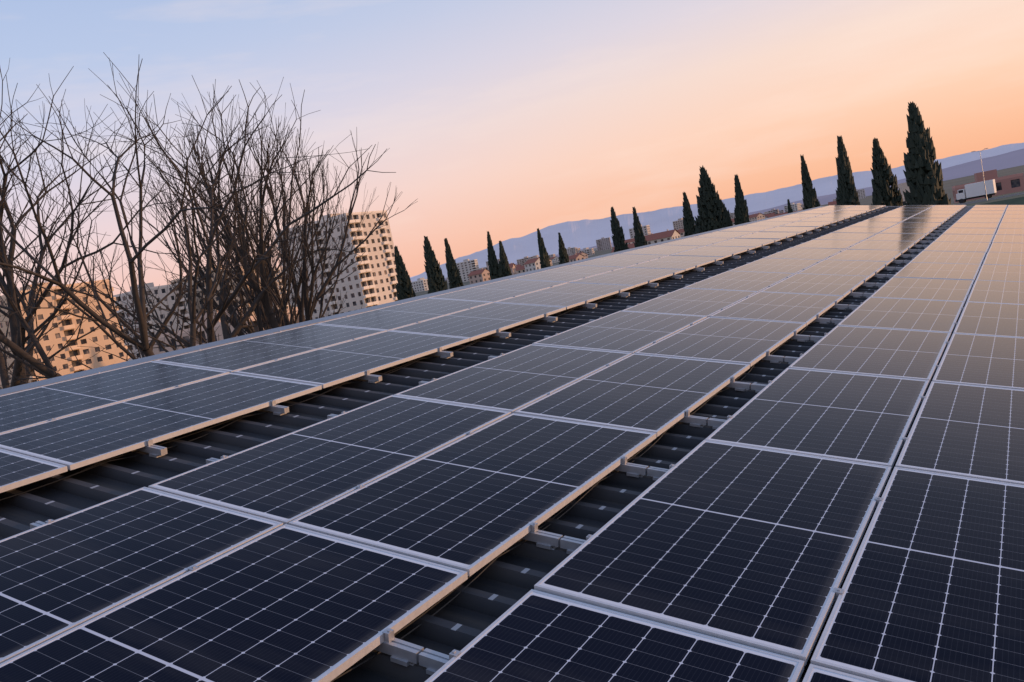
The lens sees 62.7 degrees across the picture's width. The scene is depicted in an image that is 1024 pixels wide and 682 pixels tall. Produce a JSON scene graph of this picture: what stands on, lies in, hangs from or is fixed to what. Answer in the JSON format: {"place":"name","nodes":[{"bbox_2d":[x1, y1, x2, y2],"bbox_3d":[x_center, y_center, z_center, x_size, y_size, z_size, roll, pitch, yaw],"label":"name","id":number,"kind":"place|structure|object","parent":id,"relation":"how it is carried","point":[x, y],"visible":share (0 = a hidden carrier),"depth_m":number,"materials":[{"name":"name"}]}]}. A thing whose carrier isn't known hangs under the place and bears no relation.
{"place":"outdoors","nodes":[
{"label":"outdoors","id":0,"kind":"place"},
{"bbox_2d":[468,268,490,283],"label":"town house","id":1,"kind":"structure","parent":0,"point":[481,275],"depth_m":510.19,"materials":[{"name":"beige paint"}]},
{"bbox_2d":[0,0,1023,295],"label":"sky","id":2,"kind":"structure","parent":0,"point":[507,119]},
{"bbox_2d":[509,263,515,274],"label":"town house","id":3,"kind":"structure","parent":0,"point":[512,266],"depth_m":494.80,"materials":[{"name":"beige paint"}]},
{"bbox_2d":[550,256,559,262],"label":"building","id":4,"kind":"structure","parent":0,"point":[555,259],"depth_m":1208.53,"materials":[{"name":"beige concrete"}]},
{"bbox_2d":[569,254,584,261],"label":"town house","id":5,"kind":"structure","parent":0,"point":[575,257],"depth_m":583.50,"materials":[{"name":"beige paint"}]},
{"bbox_2d":[574,251,587,258],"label":"town house","id":6,"kind":"structure","parent":0,"point":[584,254],"depth_m":783.62,"materials":[{"name":"beige paint"}]},
{"bbox_2d":[611,242,634,252],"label":"town house","id":7,"kind":"structure","parent":0,"point":[630,245],"depth_m":497.29,"materials":[{"name":"brown tile"}]},
{"bbox_2d":[625,238,634,243],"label":"building","id":8,"kind":"structure","parent":0,"point":[631,240],"depth_m":764.45,"materials":[{"name":"brown tile"}]},
{"bbox_2d":[646,229,679,244],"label":"town house","id":9,"kind":"structure","parent":0,"point":[662,236],"depth_m":411.55,"materials":[{"name":"brown tile"}]},
{"bbox_2d":[313,191,1023,319],"bbox_3d":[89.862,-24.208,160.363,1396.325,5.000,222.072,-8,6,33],"label":"road embankment","id":10,"kind":"structure","parent":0,"point":[1015,200],"depth_m":145.69,"materials":[{"name":"green plant"}]},
{"bbox_2d":[955,179,996,202],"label":"box truck","id":11,"kind":"object","parent":10,"relation":"on","point":[973,190],"visible":0.87,"depth_m":165.58,"materials":[{"name":"white paint"}]},
{"bbox_2d":[972,148,987,200],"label":"street lamp","id":12,"kind":"object","parent":10,"relation":"on","point":[983,174],"visible":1,"depth_m":155.67,"materials":[{"name":"grey metal"}]},
{"bbox_2d":[679,229,684,237],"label":"building","id":13,"kind":"structure","parent":0,"point":[681,232],"depth_m":647.92,"materials":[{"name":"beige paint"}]},
{"bbox_2d":[410,143,1023,281],"bbox_3d":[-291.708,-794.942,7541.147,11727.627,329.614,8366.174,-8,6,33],"label":"mountain ridge","id":14,"kind":"structure","parent":0,"point":[584,233],"depth_m":8035.91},
{"bbox_2d":[415,165,1023,296],"bbox_3d":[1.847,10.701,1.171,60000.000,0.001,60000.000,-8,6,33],"label":"ground","id":15,"kind":"structure","parent":0,"point":[947,187],"depth_m":1064.90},
{"bbox_2d":[0,279,129,388],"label":"apartment block","id":16,"kind":"structure","parent":15,"relation":"on","point":[59,336],"depth_m":231.21,"materials":[{"name":"paint"}]},
{"bbox_2d":[0,60,212,388],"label":"bare tree","id":17,"kind":"object","parent":15,"relation":"on","point":[13,322],"visible":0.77,"depth_m":28.90,"materials":[{"name":"brown plant"}]},
{"bbox_2d":[113,282,196,360],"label":"apartment block","id":18,"kind":"structure","parent":15,"relation":"on","point":[164,291],"depth_m":309.43,"materials":[{"name":"paint"}]},
{"bbox_2d":[0,52,395,384],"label":"bare tree","id":19,"kind":"object","parent":15,"relation":"on","point":[145,347],"visible":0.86,"depth_m":23.09,"materials":[{"name":"brown plant"}]},
{"bbox_2d":[171,266,261,315],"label":"apartment block","id":20,"kind":"structure","parent":15,"relation":"on","point":[198,289],"depth_m":331.05,"materials":[{"name":"paint"}]},
{"bbox_2d":[144,307,298,355],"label":"block","id":21,"kind":"structure","parent":15,"relation":"on","point":[185,336],"depth_m":151.22,"materials":[{"name":"paint"}]},
{"bbox_2d":[138,148,348,333],"bbox_3d":[-9.817,0.859,34.718,7.865,18.201,5.865,-14,6,-30],"label":"bare tree","id":22,"kind":"object","parent":15,"relation":"on","point":[248,330],"visible":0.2,"depth_m":33.88,"materials":[{"name":"brown plant"}]},
{"bbox_2d":[121,92,417,335],"bbox_3d":[-7.218,0.411,30.209,9.952,18.887,8.606,-15,6,-32],"label":"bare tree","id":23,"kind":"object","parent":15,"relation":"on","point":[305,302],"visible":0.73,"depth_m":28.77,"materials":[{"name":"brown plant"}]},
{"bbox_2d":[259,268,288,310],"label":"apartment block","id":24,"kind":"structure","parent":15,"relation":"on","point":[279,272],"depth_m":409.33,"materials":[{"name":"paint"}]},
{"bbox_2d":[275,210,397,318],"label":"apartment block","id":25,"kind":"structure","parent":15,"relation":"on","point":[371,281],"depth_m":310.98,"materials":[{"name":"paint"}]},
{"bbox_2d":[394,246,415,300],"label":"cypress tree","id":26,"kind":"object","parent":15,"relation":"on","point":[404,289],"visible":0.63,"depth_m":158.46,"materials":[{"name":"green plant"}]},
{"bbox_2d":[411,277,428,292],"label":"town block","id":27,"kind":"structure","parent":15,"relation":"on","point":[419,284],"depth_m":946.66,"materials":[{"name":"paint"}]},
{"bbox_2d":[423,236,447,293],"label":"cypress tree","id":28,"kind":"object","parent":15,"relation":"on","point":[436,281],"visible":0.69,"depth_m":153.31,"materials":[{"name":"green plant"}]},
{"bbox_2d":[444,238,463,288],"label":"cypress tree","id":29,"kind":"object","parent":15,"relation":"on","point":[454,277],"visible":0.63,"depth_m":168.27,"materials":[{"name":"green plant"}]},
{"bbox_2d":[456,259,478,281],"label":"apartment building","id":30,"kind":"structure","parent":15,"relation":"on","point":[466,267],"depth_m":1036.67,"materials":[{"name":"paint"}]},
{"bbox_2d":[487,231,503,279],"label":"cypress tree","id":31,"kind":"object","parent":15,"relation":"on","point":[494,269],"visible":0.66,"depth_m":186.51,"materials":[{"name":"green plant"}]},
{"bbox_2d":[499,240,511,276],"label":"cypress tree","id":32,"kind":"object","parent":15,"relation":"on","point":[504,266],"visible":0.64,"depth_m":216.01,"materials":[{"name":"green plant"}]},
{"bbox_2d":[515,265,525,273],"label":"town house","id":33,"kind":"structure","parent":15,"relation":"on","point":[520,269],"depth_m":560.13,"materials":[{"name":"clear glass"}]},
{"bbox_2d":[517,256,532,265],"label":"town block","id":34,"kind":"structure","parent":15,"relation":"on","point":[521,261],"depth_m":1510.22,"materials":[{"name":"paint"}]},
{"bbox_2d":[523,257,540,271],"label":"town house","id":35,"kind":"structure","parent":15,"relation":"on","point":[531,264],"depth_m":550.22,"materials":[{"name":"white paint"}]},
{"bbox_2d":[537,228,550,268],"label":"cypress tree","id":36,"kind":"object","parent":15,"relation":"on","point":[544,259],"visible":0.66,"depth_m":214.20,"materials":[{"name":"green plant"}]},
{"bbox_2d":[558,233,568,264],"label":"cypress tree","id":37,"kind":"object","parent":15,"relation":"on","point":[563,256],"visible":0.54,"depth_m":256.28,"materials":[{"name":"green plant"}]},
{"bbox_2d":[567,247,576,255],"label":"town block","id":38,"kind":"structure","parent":15,"relation":"on","point":[571,251],"depth_m":1826.68,"materials":[{"name":"paint"}]},
{"bbox_2d":[579,247,594,255],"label":"town block","id":39,"kind":"structure","parent":15,"relation":"on","point":[588,251],"depth_m":1222.75,"materials":[{"name":"paint"}]},
{"bbox_2d":[596,237,611,250],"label":"town block","id":40,"kind":"structure","parent":15,"relation":"on","point":[603,243],"depth_m":1799.10,"materials":[{"name":"paint"}]},
{"bbox_2d":[610,207,628,251],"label":"cypress tree","id":41,"kind":"object","parent":15,"relation":"on","point":[618,239],"visible":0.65,"depth_m":189.93,"materials":[{"name":"green plant"}]},
{"bbox_2d":[629,225,650,238],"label":"apartment building","id":42,"kind":"structure","parent":15,"relation":"on","point":[646,229],"depth_m":1069.02,"materials":[{"name":"paint"}]},
{"bbox_2d":[632,206,647,247],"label":"cypress tree","id":43,"kind":"object","parent":15,"relation":"on","point":[639,238],"visible":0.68,"depth_m":189.40,"materials":[{"name":"green plant"}]},
{"bbox_2d":[673,218,683,229],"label":"town block","id":44,"kind":"structure","parent":15,"relation":"on","point":[678,225],"depth_m":1228.91,"materials":[{"name":"paint"}]},
{"bbox_2d":[682,192,696,236],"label":"cypress tree","id":45,"kind":"object","parent":15,"relation":"on","point":[689,224],"visible":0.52,"depth_m":169.40,"materials":[{"name":"green plant"}]},
{"bbox_2d":[692,166,732,234],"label":"cypress tree","id":46,"kind":"object","parent":15,"relation":"on","point":[713,213],"visible":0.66,"depth_m":152.72,"materials":[{"name":"green plant"}]},
{"bbox_2d":[734,174,749,224],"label":"cypress tree","id":47,"kind":"object","parent":15,"relation":"on","point":[741,211],"visible":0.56,"depth_m":150.13,"materials":[{"name":"green plant"}]},
{"bbox_2d":[768,209,778,213],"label":"building","id":48,"kind":"structure","parent":15,"relation":"on","point":[776,211],"depth_m":1546.30,"materials":[{"name":"paint"}]},
{"bbox_2d":[787,199,792,213],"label":"cypress tree","id":49,"kind":"object","parent":15,"relation":"on","point":[790,209],"visible":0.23,"depth_m":140.59,"materials":[{"name":"green plant"}]},
{"bbox_2d":[784,203,800,211],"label":"town block","id":50,"kind":"structure","parent":15,"relation":"on","point":[796,207],"depth_m":1501.10,"materials":[{"name":"paint"}]},
{"bbox_2d":[800,154,819,209],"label":"cypress tree","id":51,"kind":"object","parent":15,"relation":"on","point":[810,199],"visible":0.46,"depth_m":130.71,"materials":[{"name":"green plant"}]},
{"bbox_2d":[835,136,859,204],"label":"cypress tree","id":52,"kind":"object","parent":15,"relation":"on","point":[846,193],"visible":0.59,"depth_m":104.73,"materials":[{"name":"green plant"}]},
{"bbox_2d":[856,189,865,198],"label":"town block","id":53,"kind":"structure","parent":15,"relation":"on","point":[861,193],"depth_m":1693.02,"materials":[{"name":"paint"}]},
{"bbox_2d":[870,137,902,205],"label":"cypress tree","id":54,"kind":"object","parent":15,"relation":"on","point":[884,179],"visible":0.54,"depth_m":93.51,"materials":[{"name":"green plant"}]},
{"bbox_2d":[898,182,909,205],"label":"building","id":55,"kind":"structure","parent":15,"relation":"on","point":[902,186],"depth_m":165.57,"materials":[{"name":"paint"}]},
{"bbox_2d":[903,101,950,205],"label":"cypress tree","id":56,"kind":"object","parent":15,"relation":"on","point":[923,175],"visible":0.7,"depth_m":82.87,"materials":[{"name":"green plant"}]},
{"bbox_2d":[445,149,1023,279],"bbox_3d":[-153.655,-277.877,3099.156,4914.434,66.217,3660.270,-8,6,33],"label":"hill","id":57,"kind":"structure","parent":0,"point":[1015,158],"depth_m":2663.47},
{"bbox_2d":[749,212,764,221],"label":"town house","id":58,"kind":"structure","parent":0,"point":[756,217],"depth_m":861.04,"materials":[{"name":"brown tile"}]},
{"bbox_2d":[768,212,787,217],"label":"town house","id":59,"kind":"structure","parent":0,"point":[777,214],"depth_m":528.00,"materials":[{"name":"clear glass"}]},
{"bbox_2d":[828,201,836,205],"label":"building","id":60,"kind":"structure","parent":0,"point":[832,203],"depth_m":778.49,"materials":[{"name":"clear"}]},
{"bbox_2d":[952,169,1023,202],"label":"yard building","id":61,"kind":"structure","parent":0,"point":[1013,183],"depth_m":221.64,"materials":[{"name":"paint"}]},
{"bbox_2d":[959,193,1022,204],"bbox_3d":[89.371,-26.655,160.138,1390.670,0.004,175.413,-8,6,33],"label":"guardrail","id":62,"kind":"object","parent":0,"point":[992,198],"depth_m":160.61,"materials":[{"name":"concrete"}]},
{"bbox_2d":[955,192,1023,204],"bbox_3d":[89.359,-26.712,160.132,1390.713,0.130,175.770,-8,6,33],"label":"road kerb","id":63,"kind":"structure","parent":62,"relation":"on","point":[991,198],"depth_m":158.88,"materials":[{"name":"concrete"}]},
{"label":"warehouse walls","id":64,"kind":"object","parent":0,"visible":0},
{"bbox_2d":[0,205,1023,681],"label":"roof","id":65,"kind":"object","parent":64,"relation":"on","point":[788,447],"visible":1,"depth_m":4.96,"materials":[{"name":"glass"}]}
]}

